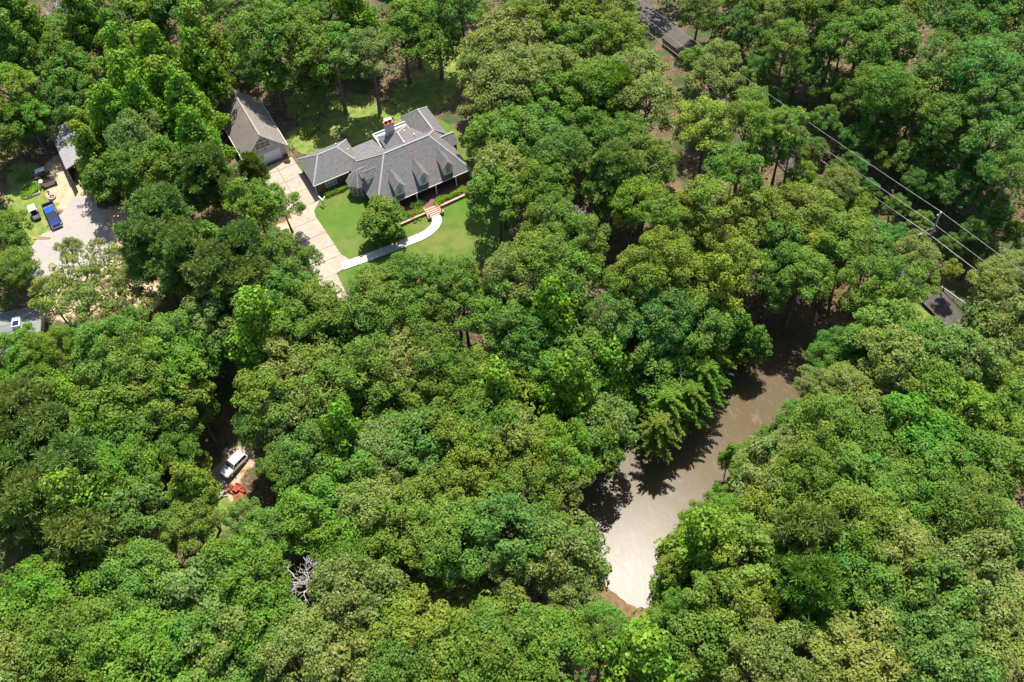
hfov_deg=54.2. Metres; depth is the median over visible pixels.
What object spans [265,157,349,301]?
driveway
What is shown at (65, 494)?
sweetgum tree
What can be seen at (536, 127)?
broadleaf tree
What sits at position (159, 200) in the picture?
pine tree
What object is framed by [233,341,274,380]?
broadleaf tree
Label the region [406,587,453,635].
open crowned tree
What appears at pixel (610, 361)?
sweetgum tree
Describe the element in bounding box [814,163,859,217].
broadleaf tree
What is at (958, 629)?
broadleaf tree
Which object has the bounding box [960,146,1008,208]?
broadleaf tree
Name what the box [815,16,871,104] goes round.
broadleaf tree
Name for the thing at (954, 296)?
guard rail
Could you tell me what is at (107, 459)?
broadleaf tree
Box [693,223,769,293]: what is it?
broadleaf tree
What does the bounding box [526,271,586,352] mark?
sweetgum tree
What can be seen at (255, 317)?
sweetgum tree
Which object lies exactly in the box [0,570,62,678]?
broadleaf tree
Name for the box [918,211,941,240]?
utility pole
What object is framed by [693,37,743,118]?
broadleaf tree
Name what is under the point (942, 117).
broadleaf tree
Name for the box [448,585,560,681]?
broadleaf tree
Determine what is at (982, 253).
broadleaf tree
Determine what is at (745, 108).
broadleaf tree
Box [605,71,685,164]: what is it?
broadleaf tree
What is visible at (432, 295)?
broadleaf tree
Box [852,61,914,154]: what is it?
broadleaf tree
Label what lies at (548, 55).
broadleaf tree
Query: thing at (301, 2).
broadleaf tree
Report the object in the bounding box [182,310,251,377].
broadleaf tree
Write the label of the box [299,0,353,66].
broadleaf tree
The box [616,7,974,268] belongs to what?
power line
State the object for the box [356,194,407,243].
lawn tree
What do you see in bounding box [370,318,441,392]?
broadleaf tree
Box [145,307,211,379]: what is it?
broadleaf tree
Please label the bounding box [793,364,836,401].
broadleaf tree
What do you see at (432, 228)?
walkway
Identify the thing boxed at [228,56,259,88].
broadleaf tree
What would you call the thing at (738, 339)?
sweetgum tree
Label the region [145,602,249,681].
broadleaf tree
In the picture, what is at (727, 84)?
broadleaf tree
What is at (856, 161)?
broadleaf tree
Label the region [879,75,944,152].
broadleaf tree
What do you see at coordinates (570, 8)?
broadleaf tree
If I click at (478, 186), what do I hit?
broadleaf tree
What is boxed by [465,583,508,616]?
open crowned tree
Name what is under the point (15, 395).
pine tree
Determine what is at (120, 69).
sweetgum tree
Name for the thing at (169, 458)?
broadleaf tree
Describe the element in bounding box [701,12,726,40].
broadleaf tree
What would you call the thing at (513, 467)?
broadleaf tree
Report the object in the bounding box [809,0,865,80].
broadleaf tree
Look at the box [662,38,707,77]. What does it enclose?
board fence
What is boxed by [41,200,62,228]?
pickup truck
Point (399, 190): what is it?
dormer window
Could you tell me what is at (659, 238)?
broadleaf tree
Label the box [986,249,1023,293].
broadleaf tree
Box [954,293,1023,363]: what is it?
broadleaf tree
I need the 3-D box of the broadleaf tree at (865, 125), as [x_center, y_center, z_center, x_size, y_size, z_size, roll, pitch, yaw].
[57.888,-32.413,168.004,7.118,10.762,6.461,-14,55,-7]
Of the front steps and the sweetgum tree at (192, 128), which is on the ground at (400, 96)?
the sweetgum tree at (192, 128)
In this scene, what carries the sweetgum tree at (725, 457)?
on the ground at (400, 96)
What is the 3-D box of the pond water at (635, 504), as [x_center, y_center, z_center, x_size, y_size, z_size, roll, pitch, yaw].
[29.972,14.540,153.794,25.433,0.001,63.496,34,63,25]
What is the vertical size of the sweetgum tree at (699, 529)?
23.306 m
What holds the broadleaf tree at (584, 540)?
on the ground at (400, 96)
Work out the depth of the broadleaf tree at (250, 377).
138.16 m
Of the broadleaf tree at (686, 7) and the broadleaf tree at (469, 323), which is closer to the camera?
the broadleaf tree at (469, 323)
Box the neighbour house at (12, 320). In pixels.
[0,305,44,360]
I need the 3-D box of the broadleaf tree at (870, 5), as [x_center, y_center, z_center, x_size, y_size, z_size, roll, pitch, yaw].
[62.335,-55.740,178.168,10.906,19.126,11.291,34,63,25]
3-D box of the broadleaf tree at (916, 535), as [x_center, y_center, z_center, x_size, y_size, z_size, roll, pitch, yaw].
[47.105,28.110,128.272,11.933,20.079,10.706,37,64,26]
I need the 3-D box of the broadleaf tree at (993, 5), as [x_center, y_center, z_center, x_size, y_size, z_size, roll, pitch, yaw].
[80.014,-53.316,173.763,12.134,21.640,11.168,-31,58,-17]
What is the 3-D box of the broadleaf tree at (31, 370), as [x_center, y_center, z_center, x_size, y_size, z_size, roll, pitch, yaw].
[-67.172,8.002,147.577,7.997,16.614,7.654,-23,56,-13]
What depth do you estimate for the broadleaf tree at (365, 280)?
142.28 m
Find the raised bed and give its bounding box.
[406,184,469,219]
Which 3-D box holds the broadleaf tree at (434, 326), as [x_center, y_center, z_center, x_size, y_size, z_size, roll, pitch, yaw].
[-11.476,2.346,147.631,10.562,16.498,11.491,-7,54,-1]
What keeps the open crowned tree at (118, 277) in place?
on the ground at (400, 96)
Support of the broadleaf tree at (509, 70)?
on the ground at (400, 96)
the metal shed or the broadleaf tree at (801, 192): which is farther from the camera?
the metal shed
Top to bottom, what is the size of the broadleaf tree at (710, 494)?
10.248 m
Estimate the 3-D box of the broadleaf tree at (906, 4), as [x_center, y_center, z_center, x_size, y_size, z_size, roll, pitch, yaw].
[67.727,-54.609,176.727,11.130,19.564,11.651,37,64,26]
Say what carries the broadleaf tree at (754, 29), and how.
on the ground at (400, 96)
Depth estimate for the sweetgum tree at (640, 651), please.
115.98 m
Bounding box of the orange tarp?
[232,491,243,499]
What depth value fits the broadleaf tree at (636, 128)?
156.78 m
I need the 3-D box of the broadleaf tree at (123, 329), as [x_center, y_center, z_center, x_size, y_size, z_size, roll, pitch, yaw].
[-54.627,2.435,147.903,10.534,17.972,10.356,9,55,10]
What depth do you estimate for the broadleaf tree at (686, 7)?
184.09 m
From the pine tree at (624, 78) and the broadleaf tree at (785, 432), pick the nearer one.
the broadleaf tree at (785, 432)
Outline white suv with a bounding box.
[219,450,248,478]
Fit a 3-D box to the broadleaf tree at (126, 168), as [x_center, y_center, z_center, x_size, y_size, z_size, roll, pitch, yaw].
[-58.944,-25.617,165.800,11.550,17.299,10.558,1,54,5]
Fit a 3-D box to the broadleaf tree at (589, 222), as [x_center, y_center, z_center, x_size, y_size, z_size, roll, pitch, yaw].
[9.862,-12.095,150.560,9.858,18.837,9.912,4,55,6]
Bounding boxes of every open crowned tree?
[27,271,73,328]
[39,252,93,311]
[53,282,101,333]
[76,267,125,318]
[78,294,125,342]
[80,237,126,297]
[109,263,153,317]
[114,286,165,320]
[381,559,434,615]
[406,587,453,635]
[415,548,466,595]
[429,568,496,612]
[429,602,474,655]
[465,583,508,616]
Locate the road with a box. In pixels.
[621,0,1023,403]
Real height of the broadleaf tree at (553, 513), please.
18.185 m
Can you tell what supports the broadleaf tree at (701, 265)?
on the ground at (400, 96)
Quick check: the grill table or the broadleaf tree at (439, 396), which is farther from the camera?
the grill table
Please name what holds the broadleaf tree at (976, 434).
on the ground at (400, 96)
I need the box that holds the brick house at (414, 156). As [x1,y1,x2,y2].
[296,106,470,219]
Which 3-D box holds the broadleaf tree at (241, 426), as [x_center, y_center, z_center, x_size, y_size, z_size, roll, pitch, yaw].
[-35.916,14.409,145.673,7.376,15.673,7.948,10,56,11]
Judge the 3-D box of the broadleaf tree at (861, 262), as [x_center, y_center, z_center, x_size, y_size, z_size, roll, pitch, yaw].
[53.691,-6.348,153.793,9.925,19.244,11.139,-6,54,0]
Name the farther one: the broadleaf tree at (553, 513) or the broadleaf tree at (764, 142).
the broadleaf tree at (764, 142)
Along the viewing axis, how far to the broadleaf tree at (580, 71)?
162.31 m
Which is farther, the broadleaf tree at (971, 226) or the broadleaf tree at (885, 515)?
the broadleaf tree at (971, 226)
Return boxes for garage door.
[261,148,281,163]
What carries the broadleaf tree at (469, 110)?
on the ground at (400, 96)
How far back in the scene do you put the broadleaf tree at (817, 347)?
147.41 m
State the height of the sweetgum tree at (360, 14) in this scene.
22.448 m
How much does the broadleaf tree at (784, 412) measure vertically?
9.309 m
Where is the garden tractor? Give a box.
[226,483,238,493]
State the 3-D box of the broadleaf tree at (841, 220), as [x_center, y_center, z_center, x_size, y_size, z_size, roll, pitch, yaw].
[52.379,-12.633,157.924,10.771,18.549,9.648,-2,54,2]
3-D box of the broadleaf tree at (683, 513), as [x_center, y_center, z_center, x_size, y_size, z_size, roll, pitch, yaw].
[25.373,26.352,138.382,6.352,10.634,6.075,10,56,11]
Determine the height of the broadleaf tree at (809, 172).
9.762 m
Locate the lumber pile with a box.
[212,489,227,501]
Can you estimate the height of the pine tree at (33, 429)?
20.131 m
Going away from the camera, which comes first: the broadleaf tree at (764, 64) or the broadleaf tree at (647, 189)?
the broadleaf tree at (647, 189)
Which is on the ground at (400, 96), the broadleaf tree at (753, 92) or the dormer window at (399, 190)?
the broadleaf tree at (753, 92)
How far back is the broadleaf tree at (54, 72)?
182.11 m
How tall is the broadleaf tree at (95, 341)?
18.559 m
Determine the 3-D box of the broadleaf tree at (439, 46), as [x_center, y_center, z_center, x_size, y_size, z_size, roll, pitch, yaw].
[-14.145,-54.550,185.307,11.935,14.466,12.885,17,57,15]
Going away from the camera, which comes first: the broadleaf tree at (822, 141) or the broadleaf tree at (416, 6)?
the broadleaf tree at (822, 141)
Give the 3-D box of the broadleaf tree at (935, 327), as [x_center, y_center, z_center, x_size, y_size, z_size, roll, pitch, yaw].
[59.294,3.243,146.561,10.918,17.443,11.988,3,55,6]
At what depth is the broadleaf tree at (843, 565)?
121.84 m
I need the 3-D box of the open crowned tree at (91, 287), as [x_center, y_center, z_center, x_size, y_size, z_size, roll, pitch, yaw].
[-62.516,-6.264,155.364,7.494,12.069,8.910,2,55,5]
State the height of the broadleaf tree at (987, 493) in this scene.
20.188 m
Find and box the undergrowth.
[0,0,1023,681]
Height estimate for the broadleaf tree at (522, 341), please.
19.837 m
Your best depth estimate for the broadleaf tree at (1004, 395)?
135.25 m
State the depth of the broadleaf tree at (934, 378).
135.84 m
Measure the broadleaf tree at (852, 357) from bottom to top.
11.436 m
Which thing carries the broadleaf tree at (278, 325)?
on the ground at (400, 96)
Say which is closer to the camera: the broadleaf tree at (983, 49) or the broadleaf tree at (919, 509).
the broadleaf tree at (919, 509)
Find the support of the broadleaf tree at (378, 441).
on the ground at (400, 96)
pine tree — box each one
[0,375,83,446]
[0,400,94,468]
[0,410,44,469]
[0,443,37,551]
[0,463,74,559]
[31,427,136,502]
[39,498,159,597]
[112,212,196,306]
[118,180,203,240]
[144,215,210,296]
[170,141,244,227]
[179,239,248,318]
[208,218,274,268]
[215,250,285,314]
[234,150,271,198]
[573,60,650,133]
[573,137,643,239]
[756,549,849,642]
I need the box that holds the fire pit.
[48,194,56,200]
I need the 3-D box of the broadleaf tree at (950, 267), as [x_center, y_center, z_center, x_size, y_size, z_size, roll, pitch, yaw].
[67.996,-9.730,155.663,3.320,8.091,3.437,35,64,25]
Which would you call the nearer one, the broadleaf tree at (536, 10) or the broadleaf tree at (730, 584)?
the broadleaf tree at (730, 584)
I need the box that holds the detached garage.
[219,90,287,163]
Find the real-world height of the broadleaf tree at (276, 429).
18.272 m
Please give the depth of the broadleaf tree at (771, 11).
175.79 m
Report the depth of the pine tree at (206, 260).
141.72 m
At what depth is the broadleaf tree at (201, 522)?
132.35 m
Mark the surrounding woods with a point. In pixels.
(582, 675)
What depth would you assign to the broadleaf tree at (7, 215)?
159.18 m
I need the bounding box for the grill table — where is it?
[34,167,45,173]
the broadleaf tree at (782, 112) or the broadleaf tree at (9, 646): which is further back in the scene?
the broadleaf tree at (782, 112)
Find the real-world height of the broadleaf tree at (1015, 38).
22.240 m
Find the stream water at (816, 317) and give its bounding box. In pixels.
[813,312,817,334]
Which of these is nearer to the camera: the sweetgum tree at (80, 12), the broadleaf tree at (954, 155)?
the broadleaf tree at (954, 155)
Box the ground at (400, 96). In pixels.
[0,0,1023,681]
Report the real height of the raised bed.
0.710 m
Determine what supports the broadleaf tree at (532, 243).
on the ground at (400, 96)
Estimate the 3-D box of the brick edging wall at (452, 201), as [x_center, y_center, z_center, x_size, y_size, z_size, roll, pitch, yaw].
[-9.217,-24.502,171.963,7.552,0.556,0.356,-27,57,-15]
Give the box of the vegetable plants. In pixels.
[19,183,41,196]
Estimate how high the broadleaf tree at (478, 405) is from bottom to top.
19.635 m
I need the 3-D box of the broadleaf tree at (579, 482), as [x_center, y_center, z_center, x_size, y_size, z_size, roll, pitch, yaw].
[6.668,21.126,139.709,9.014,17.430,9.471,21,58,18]
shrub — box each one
[14,172,33,181]
[299,119,315,139]
[410,199,425,208]
[410,208,418,214]
[432,196,442,206]
[832,267,849,284]
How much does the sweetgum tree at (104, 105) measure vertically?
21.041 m
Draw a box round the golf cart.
[27,204,40,220]
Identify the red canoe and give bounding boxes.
[235,483,245,492]
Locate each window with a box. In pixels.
[254,138,270,150]
[325,179,336,187]
[352,188,358,195]
[396,186,402,194]
[421,176,426,183]
[445,165,450,173]
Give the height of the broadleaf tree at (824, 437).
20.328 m
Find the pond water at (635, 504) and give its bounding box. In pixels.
[562,308,823,607]
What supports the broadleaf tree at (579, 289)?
on the ground at (400, 96)
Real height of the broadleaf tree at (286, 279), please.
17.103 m
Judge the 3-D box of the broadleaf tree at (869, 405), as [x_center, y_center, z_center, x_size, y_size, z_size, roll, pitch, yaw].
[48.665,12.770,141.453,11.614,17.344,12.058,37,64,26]
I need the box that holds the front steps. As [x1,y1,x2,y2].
[423,202,443,220]
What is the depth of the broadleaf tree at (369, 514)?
128.85 m
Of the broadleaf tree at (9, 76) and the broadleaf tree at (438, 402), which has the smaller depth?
the broadleaf tree at (438, 402)
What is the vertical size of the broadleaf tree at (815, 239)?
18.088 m
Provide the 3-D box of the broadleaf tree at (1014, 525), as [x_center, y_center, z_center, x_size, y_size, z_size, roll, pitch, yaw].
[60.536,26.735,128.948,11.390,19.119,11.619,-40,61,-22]
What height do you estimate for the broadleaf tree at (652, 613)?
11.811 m
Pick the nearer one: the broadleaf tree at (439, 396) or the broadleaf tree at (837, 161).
the broadleaf tree at (439, 396)
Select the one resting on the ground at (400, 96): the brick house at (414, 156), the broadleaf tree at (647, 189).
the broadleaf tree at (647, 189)
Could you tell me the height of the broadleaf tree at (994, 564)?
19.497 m
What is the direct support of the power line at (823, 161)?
attached to the utility pole
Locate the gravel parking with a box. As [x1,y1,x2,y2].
[30,197,115,289]
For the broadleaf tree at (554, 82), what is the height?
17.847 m
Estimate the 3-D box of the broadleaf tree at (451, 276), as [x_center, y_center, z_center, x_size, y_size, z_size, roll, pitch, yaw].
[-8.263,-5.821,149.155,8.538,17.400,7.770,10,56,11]
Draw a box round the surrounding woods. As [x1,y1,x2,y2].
[0,215,1023,681]
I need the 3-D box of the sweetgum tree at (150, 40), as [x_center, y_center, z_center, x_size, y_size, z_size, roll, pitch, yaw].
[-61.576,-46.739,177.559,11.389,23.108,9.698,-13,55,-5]
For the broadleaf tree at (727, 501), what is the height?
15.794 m
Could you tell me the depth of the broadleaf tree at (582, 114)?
159.24 m
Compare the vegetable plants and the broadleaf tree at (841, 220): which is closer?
the broadleaf tree at (841, 220)
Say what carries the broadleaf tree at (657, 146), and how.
on the ground at (400, 96)
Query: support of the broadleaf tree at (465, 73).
on the ground at (400, 96)
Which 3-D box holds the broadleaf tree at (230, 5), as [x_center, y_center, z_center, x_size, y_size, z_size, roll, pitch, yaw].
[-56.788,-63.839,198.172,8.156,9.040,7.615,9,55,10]
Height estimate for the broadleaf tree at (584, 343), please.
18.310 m
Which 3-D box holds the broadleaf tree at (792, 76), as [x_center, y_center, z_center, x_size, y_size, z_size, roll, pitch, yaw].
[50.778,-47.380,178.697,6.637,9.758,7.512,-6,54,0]
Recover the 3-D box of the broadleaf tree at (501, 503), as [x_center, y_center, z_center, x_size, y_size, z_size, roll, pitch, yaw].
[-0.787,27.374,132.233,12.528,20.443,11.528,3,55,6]
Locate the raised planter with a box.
[22,183,40,198]
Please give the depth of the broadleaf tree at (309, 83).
180.95 m
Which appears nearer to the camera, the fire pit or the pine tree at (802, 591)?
the pine tree at (802, 591)
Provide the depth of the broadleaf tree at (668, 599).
121.60 m
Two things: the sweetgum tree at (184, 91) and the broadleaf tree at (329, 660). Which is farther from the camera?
the sweetgum tree at (184, 91)
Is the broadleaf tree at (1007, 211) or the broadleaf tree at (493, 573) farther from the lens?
the broadleaf tree at (1007, 211)
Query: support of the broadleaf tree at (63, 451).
on the ground at (400, 96)
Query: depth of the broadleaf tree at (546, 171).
153.17 m
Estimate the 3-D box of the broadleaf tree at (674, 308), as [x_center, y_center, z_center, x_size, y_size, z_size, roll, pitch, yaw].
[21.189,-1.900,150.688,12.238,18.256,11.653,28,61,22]
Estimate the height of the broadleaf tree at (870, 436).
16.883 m
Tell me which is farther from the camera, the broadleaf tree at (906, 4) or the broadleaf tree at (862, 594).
the broadleaf tree at (906, 4)
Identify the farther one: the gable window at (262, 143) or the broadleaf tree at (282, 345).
the gable window at (262, 143)
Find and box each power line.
[614,5,975,269]
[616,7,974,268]
[625,2,1023,290]
[643,2,1022,271]
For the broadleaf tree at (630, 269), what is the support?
on the ground at (400, 96)
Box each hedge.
[323,183,347,196]
[435,185,465,201]
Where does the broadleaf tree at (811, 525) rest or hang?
on the ground at (400, 96)
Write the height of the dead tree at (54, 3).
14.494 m
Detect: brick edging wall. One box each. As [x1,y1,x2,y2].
[400,212,425,225]
[439,194,465,207]
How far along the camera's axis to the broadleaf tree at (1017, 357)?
138.59 m
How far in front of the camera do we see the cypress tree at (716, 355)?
151.13 m
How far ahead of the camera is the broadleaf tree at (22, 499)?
130.08 m
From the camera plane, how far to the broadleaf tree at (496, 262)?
142.40 m
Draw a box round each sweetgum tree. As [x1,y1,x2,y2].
[0,0,64,79]
[0,7,52,109]
[36,463,143,557]
[56,0,113,60]
[64,105,101,162]
[65,119,133,201]
[83,78,145,173]
[97,20,141,87]
[104,47,151,109]
[120,70,179,154]
[130,20,194,80]
[143,54,206,123]
[159,65,232,144]
[166,459,222,531]
[170,102,240,170]
[176,0,240,101]
[176,25,236,110]
[199,219,220,241]
[222,285,302,368]
[314,393,375,481]
[328,0,384,70]
[471,354,538,430]
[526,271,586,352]
[533,349,614,438]
[540,19,573,88]
[587,333,645,421]
[594,607,688,681]
[654,502,747,601]
[688,251,748,342]
[717,442,737,476]
[721,310,757,364]
[739,324,772,371]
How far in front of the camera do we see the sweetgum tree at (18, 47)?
178.81 m
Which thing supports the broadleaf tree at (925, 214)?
on the ground at (400, 96)
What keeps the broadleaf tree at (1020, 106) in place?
on the ground at (400, 96)
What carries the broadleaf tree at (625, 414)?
on the ground at (400, 96)
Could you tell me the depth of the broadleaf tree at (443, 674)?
118.38 m
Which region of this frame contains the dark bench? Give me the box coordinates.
[42,178,57,189]
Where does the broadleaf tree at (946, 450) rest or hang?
on the ground at (400, 96)
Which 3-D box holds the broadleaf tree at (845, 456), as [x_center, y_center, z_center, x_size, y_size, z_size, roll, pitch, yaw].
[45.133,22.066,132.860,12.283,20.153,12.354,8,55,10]
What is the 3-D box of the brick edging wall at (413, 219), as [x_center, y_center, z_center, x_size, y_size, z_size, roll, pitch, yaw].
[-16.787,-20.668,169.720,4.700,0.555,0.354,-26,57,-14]
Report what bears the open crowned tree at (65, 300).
on the ground at (400, 96)
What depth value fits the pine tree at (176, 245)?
144.86 m
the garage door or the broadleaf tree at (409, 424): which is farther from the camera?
the garage door
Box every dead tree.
[41,0,67,15]
[287,554,320,604]
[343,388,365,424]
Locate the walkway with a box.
[341,215,441,269]
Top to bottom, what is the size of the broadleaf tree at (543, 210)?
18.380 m
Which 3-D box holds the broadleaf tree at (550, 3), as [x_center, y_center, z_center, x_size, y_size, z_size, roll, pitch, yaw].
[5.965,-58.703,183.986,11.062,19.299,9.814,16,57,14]
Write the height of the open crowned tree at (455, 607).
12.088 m
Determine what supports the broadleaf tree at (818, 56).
on the ground at (400, 96)
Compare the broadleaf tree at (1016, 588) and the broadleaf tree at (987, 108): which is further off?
the broadleaf tree at (987, 108)
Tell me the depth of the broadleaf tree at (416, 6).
179.80 m
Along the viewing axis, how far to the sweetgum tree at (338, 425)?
133.63 m
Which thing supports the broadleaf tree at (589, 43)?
on the ground at (400, 96)
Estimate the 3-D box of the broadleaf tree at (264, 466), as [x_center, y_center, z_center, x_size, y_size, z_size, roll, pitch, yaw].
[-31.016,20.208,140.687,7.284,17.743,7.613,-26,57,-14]
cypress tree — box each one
[631,410,685,465]
[635,384,694,441]
[676,335,736,396]
[678,355,730,415]
[678,379,714,432]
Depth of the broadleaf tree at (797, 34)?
167.61 m
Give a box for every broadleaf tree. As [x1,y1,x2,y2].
[0,61,39,143]
[0,95,50,156]
[0,99,47,162]
[0,208,36,267]
[0,221,33,282]
[0,246,40,300]
[0,269,28,309]
[0,321,61,398]
[0,357,39,386]
[0,554,100,647]
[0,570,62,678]
[0,589,93,681]
[0,627,69,681]
[18,350,67,391]
[29,363,108,428]
[31,81,85,136]
[31,324,85,369]
[35,12,104,76]
[42,39,106,103]
[52,237,88,277]
[58,586,156,679]
[59,69,99,118]
[62,317,145,385]
[66,368,142,447]
[78,607,192,681]
[80,149,138,209]
[82,434,165,512]
[86,536,184,628]
[88,0,164,47]
[93,470,175,547]
[96,304,171,375]
[96,399,188,489]
[98,335,168,406]
[102,107,172,182]
[110,133,181,195]
[122,0,178,54]
[125,389,204,457]
[130,362,215,447]
[133,525,178,571]
[136,332,209,417]
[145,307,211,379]
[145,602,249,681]
[146,0,217,25]
[154,430,202,469]
[156,489,225,553]
[159,552,263,639]
[176,588,277,681]
[179,278,256,344]
[179,396,219,441]
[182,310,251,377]
[184,448,212,474]
[197,523,292,626]
[201,0,241,28]
[217,577,319,681]
[219,496,270,534]
[221,177,284,234]
[222,27,253,68]
[223,0,301,101]
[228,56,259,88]
[230,364,316,435]
[231,398,278,454]
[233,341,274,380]
[241,506,300,569]
[244,51,291,114]
[246,599,356,681]
[249,289,326,363]
[249,373,342,456]
[250,334,329,415]
[254,0,319,43]
[254,441,305,511]
[256,263,313,318]
[258,226,311,275]
[262,2,330,95]
[262,187,306,232]
[270,418,351,506]
[274,470,362,554]
[275,273,347,339]
[280,342,365,424]
[288,297,364,380]
[290,244,324,293]
[292,21,366,114]
[294,59,337,106]
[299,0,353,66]
[300,608,402,681]
[305,444,399,518]
[306,491,394,573]
[306,551,409,633]
[318,521,405,603]
[322,294,393,356]
[328,474,421,557]
[336,613,437,681]
[339,258,418,330]
[340,26,394,113]
[340,330,414,412]
[346,410,424,486]
[347,581,455,681]
[359,286,441,366]
[361,363,435,443]
[368,407,452,483]
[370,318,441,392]
[372,11,432,83]
[373,476,448,569]
[378,247,438,298]
[380,0,440,68]
[396,312,467,382]
[400,13,465,78]
[407,493,501,587]
[409,278,465,341]
[409,333,479,400]
[412,393,478,479]
[412,608,515,681]
[415,456,500,532]
[420,412,511,492]
[423,0,492,64]
[425,252,482,335]
[426,376,474,429]
[434,280,490,353]
[445,385,529,474]
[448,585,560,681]
[454,343,507,387]
[455,44,509,94]
[456,81,510,141]
[459,490,548,577]
[460,6,543,82]
[463,109,517,178]
[463,164,528,250]
[466,40,545,119]
[466,275,536,344]
[471,139,528,229]
[475,538,532,606]
[479,339,547,408]
[479,400,552,487]
[480,82,545,161]
[481,241,542,309]
[484,306,551,387]
[485,452,564,538]
[490,0,559,83]
[493,104,560,191]
[497,224,571,293]
[501,338,563,408]
[503,603,601,681]
[512,502,572,560]
[514,41,580,114]
[516,0,566,36]
[516,148,575,205]
[517,71,592,142]
[518,413,596,496]
[519,191,580,247]
[523,508,611,602]
[525,321,608,396]
[526,124,591,197]
[527,441,596,518]
[535,240,601,303]
[541,0,604,48]
[544,564,604,629]
[547,212,611,297]
[551,406,626,476]
[556,15,628,98]
[559,54,620,132]
[561,387,639,462]
[568,551,609,600]
[569,106,622,161]
[576,290,645,350]
[577,600,627,666]
[578,0,640,53]
[592,111,653,169]
[595,6,648,58]
[598,313,673,376]
[599,244,674,303]
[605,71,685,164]
[605,171,665,246]
[611,46,669,91]
[614,274,696,356]
[625,224,693,288]
[625,346,696,413]
[626,313,708,380]
[629,132,680,225]
[636,188,685,255]
[646,565,693,609]
[646,605,675,642]
[649,563,667,598]
[654,531,680,562]
[654,590,759,681]
[658,544,694,588]
[660,586,704,631]
[662,245,723,305]
[668,294,740,356]
[670,95,737,185]
[671,216,730,283]
[672,174,742,249]
[673,499,704,531]
[676,44,702,72]
[677,0,720,45]
[679,563,779,663]
[683,52,742,134]
[691,511,783,601]
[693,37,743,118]
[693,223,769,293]
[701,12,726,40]
[702,481,737,512]
[703,140,764,226]
[705,491,753,532]
[715,2,771,50]
[717,601,831,681]
[719,0,767,38]
[719,99,774,189]
[726,38,750,69]
[727,83,769,138]
[728,185,795,265]
[728,432,804,524]
[728,460,766,493]
[731,461,821,535]
[734,437,770,464]
[736,65,766,96]
[739,206,820,295]
[741,248,803,324]
[742,53,779,83]
[742,501,844,574]
[744,29,783,71]
[746,127,791,187]
[748,423,783,462]
[758,0,802,61]
[760,240,837,328]
[762,17,808,104]
[762,423,806,467]
[763,439,844,510]
[763,614,857,681]
[765,85,789,109]
[765,105,810,186]
[768,181,846,244]
[770,213,841,298]
[771,398,817,430]
[775,130,810,181]
[776,0,841,44]
[776,48,815,98]
[778,409,791,422]
[783,159,817,205]
[787,518,875,610]
[789,392,871,478]
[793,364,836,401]
[797,135,829,161]
[798,28,842,90]
[799,383,819,412]
[801,62,849,105]
[801,600,916,681]
[802,340,847,396]
[805,104,842,149]
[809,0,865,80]
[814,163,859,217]
[814,325,849,381]
[814,360,869,416]
[814,440,909,525]
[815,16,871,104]
[815,207,881,297]
[821,482,913,582]
[823,374,903,450]
[824,155,851,176]
[824,412,913,480]
[826,346,876,387]
[828,71,876,130]
[833,0,900,72]
[834,243,899,323]
[834,321,873,361]
[835,187,877,223]
[835,218,900,303]
[837,116,879,155]
[837,530,925,626]
[840,297,934,378]
[841,150,870,179]
[842,581,943,681]
[843,504,939,593]
[847,32,910,119]
[847,451,936,523]
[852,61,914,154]
[854,5,922,100]
[854,322,937,415]
[855,175,882,204]
[865,105,920,153]
[867,391,959,467]
[868,137,911,185]
[872,0,933,38]
[874,221,913,258]
[874,252,942,328]
[876,543,976,636]
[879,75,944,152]
[880,192,911,221]
[886,473,962,551]
[887,229,941,291]
[888,313,963,380]
[888,604,1007,681]
[889,427,976,513]
[895,354,973,424]
[900,164,941,211]
[905,126,949,166]
[906,209,935,245]
[911,32,972,129]
[911,375,1006,445]
[912,0,979,77]
[912,66,972,147]
[916,90,972,181]
[919,416,999,481]
[921,463,1010,546]
[924,518,1020,605]
[927,2,1006,87]
[929,323,1007,388]
[933,165,982,225]
[934,131,981,191]
[938,229,974,266]
[940,258,964,292]
[942,36,1022,143]
[942,562,1023,655]
[945,0,1019,31]
[945,488,1023,577]
[945,610,1023,681]
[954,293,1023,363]
[957,117,1023,214]
[958,79,1023,183]
[959,215,993,264]
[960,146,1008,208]
[960,427,1023,508]
[966,258,1018,326]
[968,243,1001,270]
[969,357,1023,434]
[973,187,1017,244]
[974,147,1023,246]
[975,50,1023,159]
[975,396,1023,476]
[977,92,1023,193]
[978,0,1023,61]
[983,1,1023,34]
[984,26,1023,81]
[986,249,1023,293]
[989,351,1023,402]
[1000,219,1023,249]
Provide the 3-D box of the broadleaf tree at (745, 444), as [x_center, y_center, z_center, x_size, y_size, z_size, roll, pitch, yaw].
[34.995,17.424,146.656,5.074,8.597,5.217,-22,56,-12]
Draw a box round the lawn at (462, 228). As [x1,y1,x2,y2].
[299,115,519,287]
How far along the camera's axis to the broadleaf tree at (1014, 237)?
155.02 m
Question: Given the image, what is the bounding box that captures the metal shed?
[50,123,81,190]
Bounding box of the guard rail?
[941,286,963,302]
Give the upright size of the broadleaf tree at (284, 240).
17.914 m
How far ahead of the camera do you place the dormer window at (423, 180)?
169.42 m
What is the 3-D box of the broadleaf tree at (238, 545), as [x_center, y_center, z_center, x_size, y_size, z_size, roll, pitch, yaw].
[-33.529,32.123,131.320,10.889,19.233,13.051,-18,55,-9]
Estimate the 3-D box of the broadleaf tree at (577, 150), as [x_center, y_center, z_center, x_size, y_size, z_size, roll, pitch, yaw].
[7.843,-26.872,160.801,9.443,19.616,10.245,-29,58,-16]
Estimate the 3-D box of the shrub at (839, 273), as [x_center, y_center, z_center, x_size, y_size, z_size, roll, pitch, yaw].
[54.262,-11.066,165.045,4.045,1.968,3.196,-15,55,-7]

